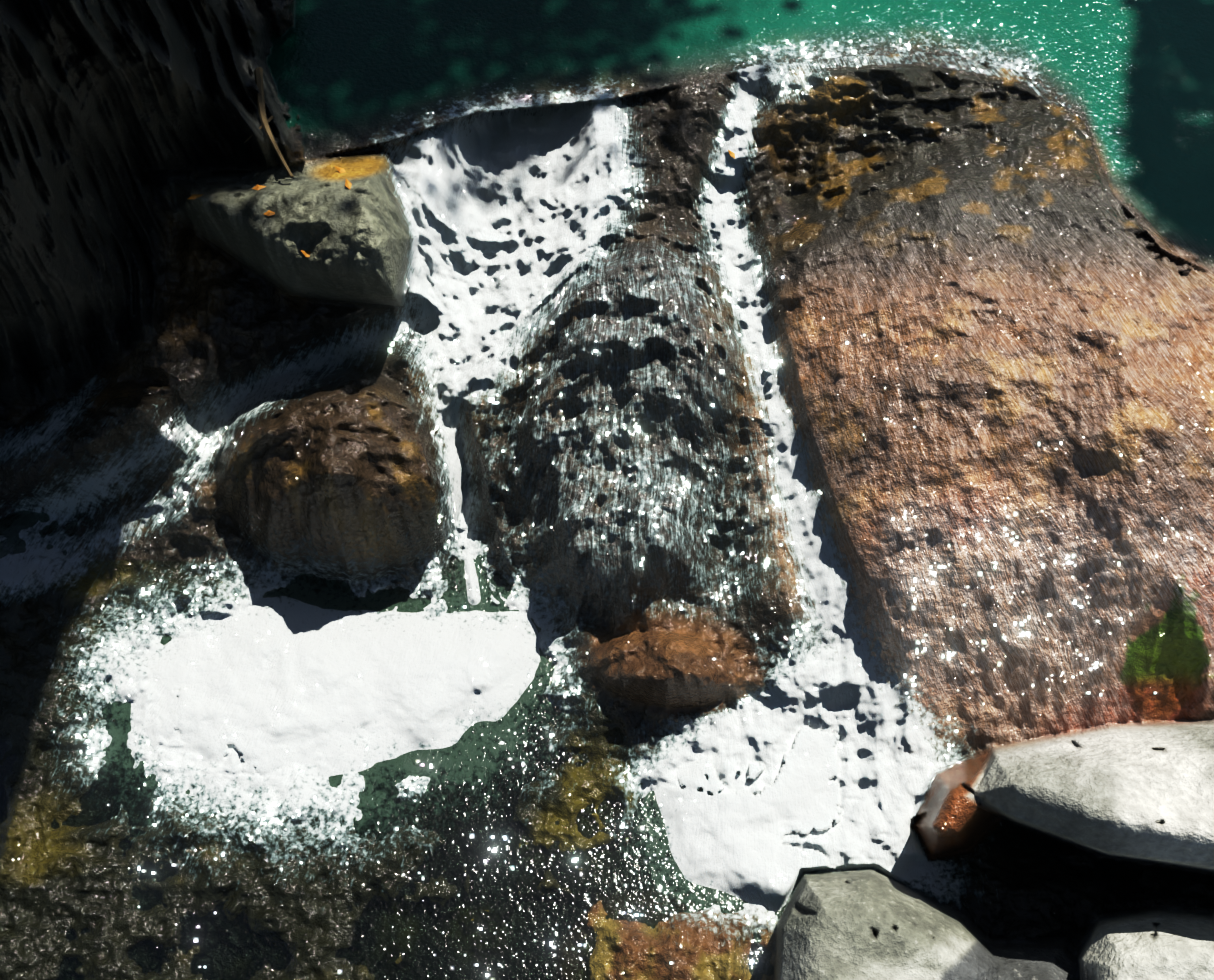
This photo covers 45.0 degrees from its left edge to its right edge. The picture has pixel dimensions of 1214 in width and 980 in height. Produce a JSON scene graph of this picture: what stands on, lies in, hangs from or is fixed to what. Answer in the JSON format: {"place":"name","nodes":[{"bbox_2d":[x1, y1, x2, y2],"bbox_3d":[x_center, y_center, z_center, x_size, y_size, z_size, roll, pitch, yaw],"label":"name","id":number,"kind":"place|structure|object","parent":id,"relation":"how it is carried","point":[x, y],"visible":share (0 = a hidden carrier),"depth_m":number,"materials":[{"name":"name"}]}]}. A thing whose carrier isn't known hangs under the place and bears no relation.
{"place":"outdoors","nodes":[
{"label":"outdoors","id":0,"kind":"place"},
{"bbox_2d":[0,511,1180,979],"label":"pool water","id":1,"kind":"structure","parent":0,"point":[482,773],"depth_m":7.05,"materials":[{"name":"liquid"}]},
{"bbox_2d":[0,0,1213,979],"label":"stream bed","id":2,"kind":"object","parent":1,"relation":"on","point":[813,477],"visible":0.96,"depth_m":7.29,"materials":[{"name":"brown stone"}]},
{"bbox_2d":[244,67,293,177],"bbox_3d":[-1.754,-1.839,7.395,0.189,0.145,0.659,-16,61,-9],"label":"dead branch","id":3,"kind":"object","parent":2,"relation":"on","point":[258,72],"visible":0.96,"depth_m":7.40,"materials":[{"name":"brown wood"}]},
{"bbox_2d":[188,150,734,256],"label":"fallen leaves","id":4,"kind":"object","parent":2,"relation":"on","point":[348,184],"visible":0.88,"depth_m":7.26,"materials":[{"name":"orange plant"}]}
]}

